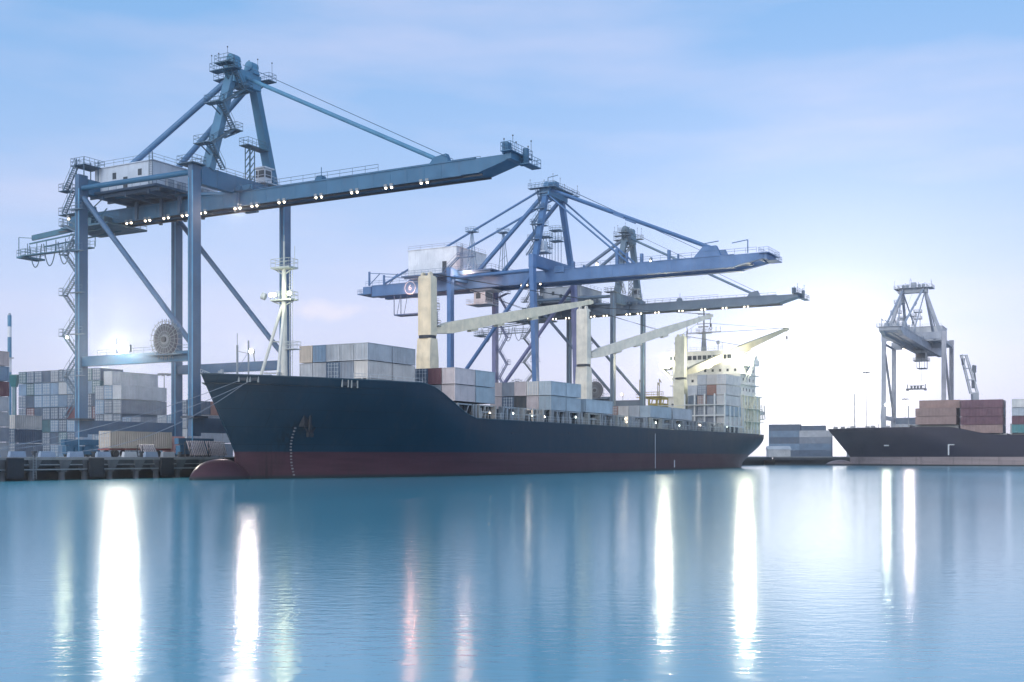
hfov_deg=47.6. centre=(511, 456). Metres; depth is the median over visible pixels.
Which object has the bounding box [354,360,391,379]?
shipping container
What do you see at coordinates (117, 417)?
shipping container
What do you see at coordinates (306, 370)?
shipping container
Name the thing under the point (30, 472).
pile
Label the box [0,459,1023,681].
water
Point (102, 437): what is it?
door
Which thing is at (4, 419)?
shipping container
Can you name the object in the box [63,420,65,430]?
door
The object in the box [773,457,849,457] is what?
quay edge
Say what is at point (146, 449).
rod rack
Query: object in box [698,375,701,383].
door
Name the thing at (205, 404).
shipping container
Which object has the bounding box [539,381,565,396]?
shipping container
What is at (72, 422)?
door
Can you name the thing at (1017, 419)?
shipping container
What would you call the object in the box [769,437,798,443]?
shipping container
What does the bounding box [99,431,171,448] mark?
shipping container
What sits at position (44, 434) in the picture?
door
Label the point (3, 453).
shipping container
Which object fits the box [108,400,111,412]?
door
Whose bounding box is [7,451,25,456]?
barrier block
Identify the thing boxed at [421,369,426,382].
door
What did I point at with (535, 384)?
door
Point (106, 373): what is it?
door
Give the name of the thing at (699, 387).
door
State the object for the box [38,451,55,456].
barrier block
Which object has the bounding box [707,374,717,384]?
shipping container
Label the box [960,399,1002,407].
shipping container
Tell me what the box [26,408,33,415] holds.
shipping container
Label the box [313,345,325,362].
shipping container
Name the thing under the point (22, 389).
shipping container
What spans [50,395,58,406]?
shipping container
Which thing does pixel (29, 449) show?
shipping container
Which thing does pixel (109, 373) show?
door
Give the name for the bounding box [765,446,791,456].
quay shed
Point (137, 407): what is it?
shipping container
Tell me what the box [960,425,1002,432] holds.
shipping container
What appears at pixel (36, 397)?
door
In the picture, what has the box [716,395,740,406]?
shipping container
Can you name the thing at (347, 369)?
shipping container
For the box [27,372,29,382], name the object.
door
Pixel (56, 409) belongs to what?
door
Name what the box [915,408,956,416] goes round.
shipping container
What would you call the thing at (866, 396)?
lamp mast
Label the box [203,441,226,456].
rod rack
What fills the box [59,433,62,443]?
door
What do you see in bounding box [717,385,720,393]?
door
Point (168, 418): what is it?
shipping container
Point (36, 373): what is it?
door
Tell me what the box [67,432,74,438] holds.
shipping container
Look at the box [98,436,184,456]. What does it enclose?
container truck
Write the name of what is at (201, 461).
pile
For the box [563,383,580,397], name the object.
shipping container
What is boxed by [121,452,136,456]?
barrier block
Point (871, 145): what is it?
sky
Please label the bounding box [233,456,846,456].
quay apron
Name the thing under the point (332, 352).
shipping container
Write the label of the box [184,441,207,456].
rod rack
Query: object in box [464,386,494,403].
shipping container
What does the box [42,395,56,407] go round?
shipping container
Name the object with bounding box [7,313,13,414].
striped mast
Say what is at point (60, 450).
shipping container
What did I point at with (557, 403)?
shipping container
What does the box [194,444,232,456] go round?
shipping container
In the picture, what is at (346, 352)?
shipping container
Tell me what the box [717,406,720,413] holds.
door
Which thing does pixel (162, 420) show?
shipping container
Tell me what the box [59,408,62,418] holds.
door
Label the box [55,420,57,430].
door
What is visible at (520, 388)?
shipping container
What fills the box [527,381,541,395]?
shipping container
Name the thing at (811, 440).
shipping container
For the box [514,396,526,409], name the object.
shipping container
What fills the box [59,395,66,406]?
shipping container
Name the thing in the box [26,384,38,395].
shipping container
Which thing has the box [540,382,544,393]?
door
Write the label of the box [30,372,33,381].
door
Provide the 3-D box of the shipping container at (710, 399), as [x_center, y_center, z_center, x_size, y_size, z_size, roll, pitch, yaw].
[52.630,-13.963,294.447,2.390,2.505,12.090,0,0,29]
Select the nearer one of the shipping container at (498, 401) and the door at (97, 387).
the shipping container at (498, 401)
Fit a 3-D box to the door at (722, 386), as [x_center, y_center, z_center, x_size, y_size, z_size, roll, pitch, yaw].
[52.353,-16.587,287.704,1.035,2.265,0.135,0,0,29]
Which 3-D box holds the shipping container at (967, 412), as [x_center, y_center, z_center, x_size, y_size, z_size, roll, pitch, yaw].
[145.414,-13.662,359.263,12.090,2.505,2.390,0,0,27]
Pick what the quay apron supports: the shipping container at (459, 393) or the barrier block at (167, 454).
the barrier block at (167, 454)
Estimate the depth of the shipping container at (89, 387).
237.82 m
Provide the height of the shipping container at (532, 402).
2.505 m
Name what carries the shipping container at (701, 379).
on the shipping container at (701, 390)
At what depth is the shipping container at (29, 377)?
246.61 m
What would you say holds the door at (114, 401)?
in the shipping container at (137, 407)
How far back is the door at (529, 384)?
206.32 m
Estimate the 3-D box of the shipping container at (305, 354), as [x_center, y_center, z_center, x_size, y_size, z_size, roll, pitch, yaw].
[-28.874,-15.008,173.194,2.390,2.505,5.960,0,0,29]
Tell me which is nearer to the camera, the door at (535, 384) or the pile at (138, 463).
the pile at (138, 463)
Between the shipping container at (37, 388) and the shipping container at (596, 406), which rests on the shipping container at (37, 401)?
the shipping container at (37, 388)
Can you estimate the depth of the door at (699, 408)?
290.57 m
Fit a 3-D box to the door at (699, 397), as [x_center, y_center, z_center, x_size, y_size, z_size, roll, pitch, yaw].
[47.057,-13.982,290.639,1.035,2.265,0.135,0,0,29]
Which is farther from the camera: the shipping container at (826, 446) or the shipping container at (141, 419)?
the shipping container at (826, 446)
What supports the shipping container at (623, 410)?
on the container ship at (283, 425)
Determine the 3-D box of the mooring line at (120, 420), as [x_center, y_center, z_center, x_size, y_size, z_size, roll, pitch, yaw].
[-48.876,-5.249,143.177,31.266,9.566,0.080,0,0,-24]
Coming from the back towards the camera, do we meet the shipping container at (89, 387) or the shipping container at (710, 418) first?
the shipping container at (710, 418)
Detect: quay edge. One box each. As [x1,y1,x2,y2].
[0,457,772,459]
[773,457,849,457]
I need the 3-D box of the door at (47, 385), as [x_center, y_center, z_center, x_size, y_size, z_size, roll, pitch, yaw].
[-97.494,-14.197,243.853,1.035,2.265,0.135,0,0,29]
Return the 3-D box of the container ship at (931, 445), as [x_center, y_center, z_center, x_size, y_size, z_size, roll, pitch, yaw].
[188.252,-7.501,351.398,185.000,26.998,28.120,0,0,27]
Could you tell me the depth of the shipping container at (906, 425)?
447.80 m
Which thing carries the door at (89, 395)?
in the shipping container at (89, 399)
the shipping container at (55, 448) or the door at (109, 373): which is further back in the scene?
the shipping container at (55, 448)
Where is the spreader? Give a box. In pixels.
[906,384,926,390]
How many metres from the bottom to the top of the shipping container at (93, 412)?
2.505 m
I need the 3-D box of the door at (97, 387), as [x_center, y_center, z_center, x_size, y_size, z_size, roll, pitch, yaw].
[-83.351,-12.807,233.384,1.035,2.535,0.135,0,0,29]
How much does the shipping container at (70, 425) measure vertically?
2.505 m
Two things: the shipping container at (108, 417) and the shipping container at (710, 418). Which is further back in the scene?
the shipping container at (710, 418)
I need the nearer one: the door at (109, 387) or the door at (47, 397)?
the door at (109, 387)
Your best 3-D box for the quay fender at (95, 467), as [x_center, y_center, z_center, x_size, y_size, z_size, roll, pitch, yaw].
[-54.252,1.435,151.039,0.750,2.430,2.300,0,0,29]
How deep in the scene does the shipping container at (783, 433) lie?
449.32 m
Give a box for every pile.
[0,460,5,480]
[24,460,41,480]
[55,460,71,479]
[78,460,88,479]
[104,460,118,478]
[130,460,144,477]
[150,460,159,477]
[174,460,185,476]
[195,460,208,466]
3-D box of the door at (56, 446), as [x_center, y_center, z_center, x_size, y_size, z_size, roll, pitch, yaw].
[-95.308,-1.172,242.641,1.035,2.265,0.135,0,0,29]
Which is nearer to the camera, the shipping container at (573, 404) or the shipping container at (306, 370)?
the shipping container at (306, 370)
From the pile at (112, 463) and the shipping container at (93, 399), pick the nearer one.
the pile at (112, 463)
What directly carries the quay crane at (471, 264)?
on the quay apron
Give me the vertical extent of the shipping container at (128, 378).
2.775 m
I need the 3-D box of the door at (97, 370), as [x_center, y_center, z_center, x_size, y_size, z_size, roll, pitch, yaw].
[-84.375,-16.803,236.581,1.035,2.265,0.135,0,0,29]
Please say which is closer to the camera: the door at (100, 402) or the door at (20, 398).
the door at (100, 402)
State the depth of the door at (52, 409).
243.10 m
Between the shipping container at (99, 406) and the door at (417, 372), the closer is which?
the door at (417, 372)
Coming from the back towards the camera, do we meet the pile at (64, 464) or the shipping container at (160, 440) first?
the shipping container at (160, 440)
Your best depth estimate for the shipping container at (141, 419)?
224.04 m
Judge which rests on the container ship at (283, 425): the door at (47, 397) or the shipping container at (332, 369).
the shipping container at (332, 369)
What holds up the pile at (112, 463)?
in the water
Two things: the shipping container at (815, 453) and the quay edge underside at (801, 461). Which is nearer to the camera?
the quay edge underside at (801, 461)
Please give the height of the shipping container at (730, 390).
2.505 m
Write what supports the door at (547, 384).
in the shipping container at (551, 388)
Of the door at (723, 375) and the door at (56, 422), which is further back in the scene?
the door at (723, 375)
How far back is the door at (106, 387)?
232.17 m
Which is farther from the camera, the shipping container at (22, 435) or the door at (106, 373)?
the door at (106, 373)
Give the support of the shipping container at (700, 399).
on the shipping container at (700, 410)
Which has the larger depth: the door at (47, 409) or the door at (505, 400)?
the door at (47, 409)
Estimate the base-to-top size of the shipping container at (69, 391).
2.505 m
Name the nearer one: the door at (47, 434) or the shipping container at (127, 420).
the shipping container at (127, 420)
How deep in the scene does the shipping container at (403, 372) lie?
173.17 m
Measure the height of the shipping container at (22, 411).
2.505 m
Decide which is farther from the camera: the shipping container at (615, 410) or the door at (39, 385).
the shipping container at (615, 410)
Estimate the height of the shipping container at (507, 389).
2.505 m
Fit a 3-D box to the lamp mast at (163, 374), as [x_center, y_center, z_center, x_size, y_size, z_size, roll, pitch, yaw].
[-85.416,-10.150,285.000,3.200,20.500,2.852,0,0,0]
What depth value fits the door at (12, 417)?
213.26 m
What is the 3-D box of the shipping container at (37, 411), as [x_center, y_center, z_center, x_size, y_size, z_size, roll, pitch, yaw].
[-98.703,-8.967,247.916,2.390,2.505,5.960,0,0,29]
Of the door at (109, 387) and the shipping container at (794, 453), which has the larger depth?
the shipping container at (794, 453)
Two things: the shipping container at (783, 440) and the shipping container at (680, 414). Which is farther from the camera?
the shipping container at (783, 440)
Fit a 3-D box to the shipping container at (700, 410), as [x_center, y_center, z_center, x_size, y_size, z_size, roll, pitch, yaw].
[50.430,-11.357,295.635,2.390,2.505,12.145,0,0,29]
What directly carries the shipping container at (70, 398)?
on the shipping container at (72, 415)
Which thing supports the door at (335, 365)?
in the shipping container at (332, 369)
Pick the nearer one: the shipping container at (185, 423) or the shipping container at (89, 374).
the shipping container at (185, 423)
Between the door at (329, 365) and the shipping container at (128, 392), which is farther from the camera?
the shipping container at (128, 392)
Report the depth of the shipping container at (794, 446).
448.04 m
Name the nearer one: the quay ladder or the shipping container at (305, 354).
the quay ladder
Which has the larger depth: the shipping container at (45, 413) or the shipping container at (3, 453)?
the shipping container at (45, 413)
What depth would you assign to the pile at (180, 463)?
164.84 m
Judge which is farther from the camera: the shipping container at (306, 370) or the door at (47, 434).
the door at (47, 434)
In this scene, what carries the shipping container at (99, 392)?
on the shipping container at (99, 406)
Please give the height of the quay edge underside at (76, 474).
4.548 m
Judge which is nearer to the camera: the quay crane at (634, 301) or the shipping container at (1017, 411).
the quay crane at (634, 301)
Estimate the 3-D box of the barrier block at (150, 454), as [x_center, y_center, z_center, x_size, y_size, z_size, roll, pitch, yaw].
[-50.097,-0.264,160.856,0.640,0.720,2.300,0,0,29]
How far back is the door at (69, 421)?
240.71 m
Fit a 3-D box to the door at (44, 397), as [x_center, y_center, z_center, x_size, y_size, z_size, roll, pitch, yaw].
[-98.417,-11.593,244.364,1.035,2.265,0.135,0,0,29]
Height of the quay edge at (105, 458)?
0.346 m
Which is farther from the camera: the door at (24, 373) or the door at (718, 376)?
the door at (718, 376)
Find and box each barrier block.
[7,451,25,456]
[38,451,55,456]
[67,452,83,456]
[95,452,110,456]
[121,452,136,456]
[143,452,157,456]
[160,452,174,456]
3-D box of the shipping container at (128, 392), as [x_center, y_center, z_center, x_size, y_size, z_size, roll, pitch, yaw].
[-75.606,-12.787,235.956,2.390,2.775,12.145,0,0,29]
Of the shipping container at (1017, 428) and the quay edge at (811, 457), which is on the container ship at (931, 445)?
the shipping container at (1017, 428)
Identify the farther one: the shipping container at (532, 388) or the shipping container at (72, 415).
the shipping container at (72, 415)
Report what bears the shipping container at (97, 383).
on the shipping container at (93, 399)
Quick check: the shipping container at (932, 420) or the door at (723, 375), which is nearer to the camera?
the door at (723, 375)
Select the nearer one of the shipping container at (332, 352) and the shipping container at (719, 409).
the shipping container at (332, 352)
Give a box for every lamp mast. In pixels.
[157,373,170,401]
[863,372,869,425]
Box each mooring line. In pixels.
[1,381,249,449]
[2,381,236,447]
[37,386,240,452]
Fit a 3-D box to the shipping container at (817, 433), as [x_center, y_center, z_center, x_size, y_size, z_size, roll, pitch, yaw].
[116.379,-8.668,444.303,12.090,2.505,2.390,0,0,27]
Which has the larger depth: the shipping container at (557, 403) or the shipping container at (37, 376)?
the shipping container at (37, 376)
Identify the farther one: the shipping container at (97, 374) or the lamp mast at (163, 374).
the lamp mast at (163, 374)
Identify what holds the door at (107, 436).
in the shipping container at (160, 440)
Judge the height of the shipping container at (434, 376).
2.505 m
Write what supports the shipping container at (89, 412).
on the shipping container
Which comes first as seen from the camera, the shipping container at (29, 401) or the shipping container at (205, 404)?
the shipping container at (205, 404)
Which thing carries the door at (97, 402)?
in the shipping container at (99, 406)
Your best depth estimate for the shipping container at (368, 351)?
166.42 m
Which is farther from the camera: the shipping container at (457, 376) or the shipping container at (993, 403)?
the shipping container at (993, 403)
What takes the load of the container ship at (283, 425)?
on the water
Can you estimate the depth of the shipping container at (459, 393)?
177.82 m
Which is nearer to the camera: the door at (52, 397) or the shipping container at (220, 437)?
the shipping container at (220, 437)
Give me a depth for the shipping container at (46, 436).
244.25 m
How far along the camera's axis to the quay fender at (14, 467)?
139.93 m
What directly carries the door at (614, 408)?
in the shipping container at (615, 410)
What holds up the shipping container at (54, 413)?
on the shipping container at (54, 425)
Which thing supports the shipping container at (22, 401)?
on the shipping container at (22, 411)
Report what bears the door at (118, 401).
in the shipping container at (137, 407)
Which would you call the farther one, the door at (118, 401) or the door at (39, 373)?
the door at (39, 373)
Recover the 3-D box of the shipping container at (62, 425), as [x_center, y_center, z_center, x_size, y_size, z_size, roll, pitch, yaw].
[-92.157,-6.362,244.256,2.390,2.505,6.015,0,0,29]
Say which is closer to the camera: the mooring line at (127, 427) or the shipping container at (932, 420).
the mooring line at (127, 427)
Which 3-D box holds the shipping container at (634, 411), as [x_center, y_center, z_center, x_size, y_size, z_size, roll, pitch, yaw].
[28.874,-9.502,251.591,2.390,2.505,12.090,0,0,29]
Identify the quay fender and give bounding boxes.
[5,458,23,477]
[88,458,103,476]
[159,458,173,475]
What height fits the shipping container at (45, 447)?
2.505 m
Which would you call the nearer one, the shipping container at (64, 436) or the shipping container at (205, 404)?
the shipping container at (205, 404)
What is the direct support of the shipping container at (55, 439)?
on the shipping container at (55, 448)
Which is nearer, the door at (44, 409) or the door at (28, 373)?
the door at (44, 409)
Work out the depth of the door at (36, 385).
245.64 m
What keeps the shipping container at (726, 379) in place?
on the shipping container at (730, 390)
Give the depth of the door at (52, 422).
243.02 m
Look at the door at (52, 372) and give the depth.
243.10 m
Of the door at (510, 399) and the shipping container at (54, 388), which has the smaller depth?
the door at (510, 399)
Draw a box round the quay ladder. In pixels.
[33,455,36,478]
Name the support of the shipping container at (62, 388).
on the shipping container at (62, 400)
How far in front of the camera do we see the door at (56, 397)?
242.60 m
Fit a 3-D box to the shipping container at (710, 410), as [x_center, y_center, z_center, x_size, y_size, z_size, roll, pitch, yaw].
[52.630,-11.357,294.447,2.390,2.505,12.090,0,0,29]
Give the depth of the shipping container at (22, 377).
247.78 m
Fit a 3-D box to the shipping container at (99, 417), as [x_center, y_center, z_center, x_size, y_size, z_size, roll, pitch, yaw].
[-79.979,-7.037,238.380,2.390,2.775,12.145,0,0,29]
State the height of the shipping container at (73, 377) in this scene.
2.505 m
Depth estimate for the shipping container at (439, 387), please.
177.85 m
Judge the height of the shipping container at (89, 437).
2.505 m
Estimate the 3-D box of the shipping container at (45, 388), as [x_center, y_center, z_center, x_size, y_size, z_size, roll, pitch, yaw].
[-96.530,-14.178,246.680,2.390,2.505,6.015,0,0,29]
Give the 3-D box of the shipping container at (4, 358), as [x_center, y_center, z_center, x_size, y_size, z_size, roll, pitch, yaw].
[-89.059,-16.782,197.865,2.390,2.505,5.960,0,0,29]
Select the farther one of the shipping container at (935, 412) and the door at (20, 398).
the shipping container at (935, 412)
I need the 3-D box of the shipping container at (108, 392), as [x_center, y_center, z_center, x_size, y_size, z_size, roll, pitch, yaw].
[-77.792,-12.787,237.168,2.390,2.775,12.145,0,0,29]
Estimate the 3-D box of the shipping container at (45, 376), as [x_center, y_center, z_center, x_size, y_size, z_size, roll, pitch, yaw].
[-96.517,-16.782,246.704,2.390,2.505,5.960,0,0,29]
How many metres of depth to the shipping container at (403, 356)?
173.17 m
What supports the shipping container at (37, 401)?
on the shipping container at (37, 411)
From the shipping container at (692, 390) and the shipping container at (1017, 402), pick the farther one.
the shipping container at (1017, 402)
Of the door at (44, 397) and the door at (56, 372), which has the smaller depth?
the door at (56, 372)
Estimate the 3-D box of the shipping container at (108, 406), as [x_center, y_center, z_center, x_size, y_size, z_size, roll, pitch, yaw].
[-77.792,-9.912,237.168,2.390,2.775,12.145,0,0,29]
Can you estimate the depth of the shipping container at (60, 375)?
241.77 m
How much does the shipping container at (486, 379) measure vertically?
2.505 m
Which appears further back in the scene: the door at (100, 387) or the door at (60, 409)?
the door at (60, 409)
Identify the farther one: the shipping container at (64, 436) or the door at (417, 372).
the shipping container at (64, 436)
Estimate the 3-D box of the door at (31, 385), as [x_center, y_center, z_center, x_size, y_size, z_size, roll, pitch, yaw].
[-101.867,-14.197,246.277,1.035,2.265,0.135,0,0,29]
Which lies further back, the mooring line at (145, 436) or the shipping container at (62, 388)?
the shipping container at (62, 388)
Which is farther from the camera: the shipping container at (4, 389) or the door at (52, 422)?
the door at (52, 422)
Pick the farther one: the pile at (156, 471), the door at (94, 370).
the door at (94, 370)
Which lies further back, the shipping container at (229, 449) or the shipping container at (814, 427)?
the shipping container at (814, 427)
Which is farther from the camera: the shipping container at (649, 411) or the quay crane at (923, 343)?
the quay crane at (923, 343)
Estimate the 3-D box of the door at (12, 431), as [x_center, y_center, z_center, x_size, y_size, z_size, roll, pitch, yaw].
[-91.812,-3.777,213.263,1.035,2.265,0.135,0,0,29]
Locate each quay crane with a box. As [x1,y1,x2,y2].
[16,46,540,456]
[357,175,781,383]
[474,225,809,405]
[876,279,953,426]
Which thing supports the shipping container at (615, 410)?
on the container ship at (283, 425)
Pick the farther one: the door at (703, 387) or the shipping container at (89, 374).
the door at (703, 387)
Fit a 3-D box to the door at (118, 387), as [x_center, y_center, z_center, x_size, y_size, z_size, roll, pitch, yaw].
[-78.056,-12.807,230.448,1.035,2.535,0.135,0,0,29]
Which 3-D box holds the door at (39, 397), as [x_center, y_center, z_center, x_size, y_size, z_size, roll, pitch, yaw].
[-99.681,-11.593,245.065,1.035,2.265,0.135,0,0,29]
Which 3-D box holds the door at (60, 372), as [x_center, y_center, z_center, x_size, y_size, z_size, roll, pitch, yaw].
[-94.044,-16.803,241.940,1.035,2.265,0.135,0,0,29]
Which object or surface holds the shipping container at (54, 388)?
on the shipping container at (54, 400)
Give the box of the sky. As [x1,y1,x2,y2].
[0,0,1023,458]
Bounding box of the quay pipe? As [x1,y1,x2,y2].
[0,463,199,470]
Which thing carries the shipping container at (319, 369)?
on the container ship at (283, 425)
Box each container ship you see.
[189,241,788,479]
[826,394,1023,465]
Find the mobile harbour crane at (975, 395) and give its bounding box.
[960,354,978,399]
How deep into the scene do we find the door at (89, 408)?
237.85 m
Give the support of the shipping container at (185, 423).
on the shipping container at (220, 437)
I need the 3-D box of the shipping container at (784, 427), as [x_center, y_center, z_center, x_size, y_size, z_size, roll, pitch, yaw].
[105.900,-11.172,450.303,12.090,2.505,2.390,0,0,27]
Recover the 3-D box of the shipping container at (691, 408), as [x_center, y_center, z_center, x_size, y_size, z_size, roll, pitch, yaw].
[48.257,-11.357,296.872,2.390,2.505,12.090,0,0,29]
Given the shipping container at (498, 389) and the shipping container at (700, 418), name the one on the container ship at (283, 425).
the shipping container at (700, 418)
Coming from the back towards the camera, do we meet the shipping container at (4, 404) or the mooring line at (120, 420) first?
the shipping container at (4, 404)
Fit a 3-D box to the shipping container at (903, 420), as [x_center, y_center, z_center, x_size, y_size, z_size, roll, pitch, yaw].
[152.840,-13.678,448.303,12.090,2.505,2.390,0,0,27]
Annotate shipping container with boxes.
[0,351,8,365]
[0,366,8,381]
[0,381,8,396]
[0,397,8,411]
[0,412,8,426]
[0,427,8,441]
[0,442,8,456]
[9,415,41,428]
[9,429,41,442]
[9,443,41,456]
[19,372,28,383]
[19,384,25,395]
[19,396,25,407]
[19,408,25,414]
[26,371,36,383]
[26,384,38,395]
[26,396,33,407]
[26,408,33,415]
[34,371,41,382]
[34,383,44,395]
[34,396,45,407]
[34,408,41,415]
[42,371,53,382]
[42,383,49,394]
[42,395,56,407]
[42,408,49,419]
[42,420,49,431]
[42,433,60,444]
[42,445,49,450]
[50,370,58,382]
[50,382,60,394]
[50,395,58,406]
[50,407,63,419]
[50,420,58,431]
[50,432,58,443]
[50,445,58,456]
[59,370,66,381]
[59,382,71,394]
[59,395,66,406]
[59,407,67,419]
[59,420,66,431]
[59,432,66,443]
[59,445,65,456]
[67,369,74,381]
[67,382,74,393]
[67,394,74,406]
[67,407,74,418]
[67,420,74,431]
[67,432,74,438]
[84,434,91,439]
[88,368,93,380]
[88,381,94,393]
[88,394,91,405]
[88,406,91,418]
[92,368,122,380]
[92,381,107,392]
[92,394,94,405]
[92,406,98,418]
[95,386,105,399]
[95,400,103,413]
[95,414,103,420]
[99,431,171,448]
[104,371,157,386]
[104,385,118,399]
[104,400,136,414]
[104,414,112,420]
[113,385,166,401]
[113,399,166,414]
[113,414,156,420]
[122,417,131,421]
[132,417,156,422]
[132,448,156,456]
[157,415,166,422]
[167,415,185,428]
[183,400,209,414]
[183,414,219,428]
[183,429,229,442]
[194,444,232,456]
[210,401,218,415]
[299,345,314,363]
[299,363,312,376]
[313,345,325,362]
[313,363,325,376]
[326,344,344,361]
[326,362,339,377]
[340,343,355,361]
[340,361,353,378]
[354,342,391,362]
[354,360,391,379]
[391,363,414,381]
[392,346,414,365]
[415,368,427,383]
[428,368,446,384]
[432,385,460,402]
[442,367,474,385]
[442,384,474,402]
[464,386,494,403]
[475,370,494,387]
[490,397,501,408]
[495,383,504,396]
[502,382,519,396]
[502,397,513,408]
[514,382,526,395]
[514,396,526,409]
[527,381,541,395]
[527,396,538,408]
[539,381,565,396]
[539,396,565,410]
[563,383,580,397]
[566,397,580,411]
[581,399,612,413]
[609,406,617,414]
[618,406,628,416]
[629,406,639,416]
[640,405,670,418]
[671,408,691,419]
[688,385,699,395]
[688,396,696,404]
[688,406,696,416]
[697,375,706,384]
[697,385,706,395]
[697,395,706,403]
[697,406,706,414]
[697,416,706,422]
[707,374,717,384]
[707,385,715,394]
[707,395,718,405]
[707,406,715,414]
[707,416,715,423]
[716,374,740,386]
[716,384,740,396]
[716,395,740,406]
[716,406,740,416]
[716,416,740,425]
[769,424,800,430]
[769,431,798,436]
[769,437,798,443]
[769,444,798,449]
[791,450,798,456]
[799,430,832,436]
[799,437,832,443]
[799,443,832,449]
[799,450,832,456]
[801,425,825,430]
[891,418,914,423]
[891,424,914,426]
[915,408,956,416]
[915,416,956,424]
[919,400,959,407]
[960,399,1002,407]
[960,408,1002,416]
[960,416,1002,424]
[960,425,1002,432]
[1012,399,1023,406]
[1012,407,1023,415]
[1012,416,1023,423]
[1012,424,1023,432]
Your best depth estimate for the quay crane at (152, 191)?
180.55 m
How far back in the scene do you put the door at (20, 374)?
247.87 m
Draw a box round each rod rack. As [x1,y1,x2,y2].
[137,444,156,456]
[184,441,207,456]
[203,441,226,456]
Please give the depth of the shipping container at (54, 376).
242.93 m
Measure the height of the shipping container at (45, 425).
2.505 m
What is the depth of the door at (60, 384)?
241.89 m
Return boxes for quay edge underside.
[6,458,771,480]
[773,458,849,464]
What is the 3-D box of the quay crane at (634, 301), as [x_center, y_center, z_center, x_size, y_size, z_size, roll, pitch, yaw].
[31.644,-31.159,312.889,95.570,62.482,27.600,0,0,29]
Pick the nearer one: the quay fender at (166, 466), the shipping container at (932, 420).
the quay fender at (166, 466)
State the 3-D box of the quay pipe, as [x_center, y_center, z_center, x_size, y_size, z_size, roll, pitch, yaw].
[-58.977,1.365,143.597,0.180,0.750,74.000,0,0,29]
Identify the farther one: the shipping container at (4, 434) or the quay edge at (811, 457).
the quay edge at (811, 457)
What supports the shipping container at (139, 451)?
on the quay apron
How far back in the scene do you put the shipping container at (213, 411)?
216.50 m
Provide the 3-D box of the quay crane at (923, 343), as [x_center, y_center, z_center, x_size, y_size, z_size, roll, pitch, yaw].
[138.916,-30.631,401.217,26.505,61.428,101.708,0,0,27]
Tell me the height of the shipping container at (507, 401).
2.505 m
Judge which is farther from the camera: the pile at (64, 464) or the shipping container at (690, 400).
the shipping container at (690, 400)
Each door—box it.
[11,415,13,427]
[11,430,13,441]
[19,372,22,382]
[19,397,22,406]
[23,372,25,382]
[23,397,25,406]
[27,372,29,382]
[27,384,29,394]
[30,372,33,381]
[30,384,33,394]
[35,372,37,381]
[35,384,37,394]
[35,396,37,406]
[38,371,41,381]
[38,384,41,393]
[38,396,41,406]
[43,384,45,393]
[43,396,45,406]
[43,408,45,418]
[43,433,45,443]
[46,383,49,393]
[46,396,49,406]
[46,408,49,418]
[46,433,49,443]
[51,371,54,381]
[51,396,54,405]
[51,408,54,418]
[51,420,54,430]
[55,371,57,380]
[55,396,57,405]
[55,408,57,418]
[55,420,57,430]
[55,445,57,455]
[59,370,62,380]
[59,383,62,393]
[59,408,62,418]
[59,420,62,430]
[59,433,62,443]
[63,383,65,393]
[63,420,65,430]
[68,420,70,430]
[71,420,73,430]
[88,369,90,379]
[88,394,90,404]
[88,407,90,417]
[93,369,95,379]
[96,368,99,378]
[96,386,98,398]
[96,401,98,412]
[99,386,102,398]
[99,401,102,412]
[100,432,104,446]
[105,372,107,383]
[105,386,107,398]
[105,400,107,412]
[105,431,109,446]
[108,371,111,383]
[108,386,111,398]
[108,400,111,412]
[113,386,116,397]
[113,400,116,412]
[117,385,120,397]
[117,400,120,412]
[183,401,185,412]
[327,363,332,377]
[333,363,338,377]
[415,369,420,381]
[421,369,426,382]
[503,397,507,406]
[508,397,512,408]
[527,382,532,394]
[533,382,537,394]
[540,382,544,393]
[545,381,549,393]
[613,407,616,414]
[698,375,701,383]
[698,386,701,394]
[698,396,701,403]
[698,406,701,414]
[702,375,705,383]
[702,386,705,394]
[717,375,720,383]
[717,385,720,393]
[717,396,720,403]
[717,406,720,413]
[721,374,724,382]
[721,385,724,393]
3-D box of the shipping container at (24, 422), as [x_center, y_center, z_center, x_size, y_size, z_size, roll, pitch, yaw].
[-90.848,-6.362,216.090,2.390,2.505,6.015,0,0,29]
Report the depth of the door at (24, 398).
247.42 m
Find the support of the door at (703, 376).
in the shipping container at (701, 379)
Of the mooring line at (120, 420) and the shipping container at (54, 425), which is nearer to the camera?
the mooring line at (120, 420)
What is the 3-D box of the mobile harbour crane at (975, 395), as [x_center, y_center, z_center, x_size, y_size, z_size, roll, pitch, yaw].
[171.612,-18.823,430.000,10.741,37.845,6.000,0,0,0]
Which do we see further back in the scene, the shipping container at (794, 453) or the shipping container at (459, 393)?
the shipping container at (794, 453)
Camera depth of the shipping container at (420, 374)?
179.18 m
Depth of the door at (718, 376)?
288.24 m
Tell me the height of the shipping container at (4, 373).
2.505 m
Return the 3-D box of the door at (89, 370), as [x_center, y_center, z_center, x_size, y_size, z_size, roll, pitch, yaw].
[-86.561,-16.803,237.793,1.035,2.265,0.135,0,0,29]
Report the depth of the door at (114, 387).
230.98 m
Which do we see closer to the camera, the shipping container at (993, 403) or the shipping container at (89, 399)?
the shipping container at (89, 399)
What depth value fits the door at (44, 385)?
244.38 m
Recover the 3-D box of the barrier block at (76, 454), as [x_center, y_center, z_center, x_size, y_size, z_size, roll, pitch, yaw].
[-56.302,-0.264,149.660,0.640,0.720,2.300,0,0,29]
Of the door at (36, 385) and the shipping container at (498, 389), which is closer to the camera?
the shipping container at (498, 389)
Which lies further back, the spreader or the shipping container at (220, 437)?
the spreader
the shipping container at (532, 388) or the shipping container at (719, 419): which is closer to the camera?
the shipping container at (532, 388)
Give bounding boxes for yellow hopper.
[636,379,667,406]

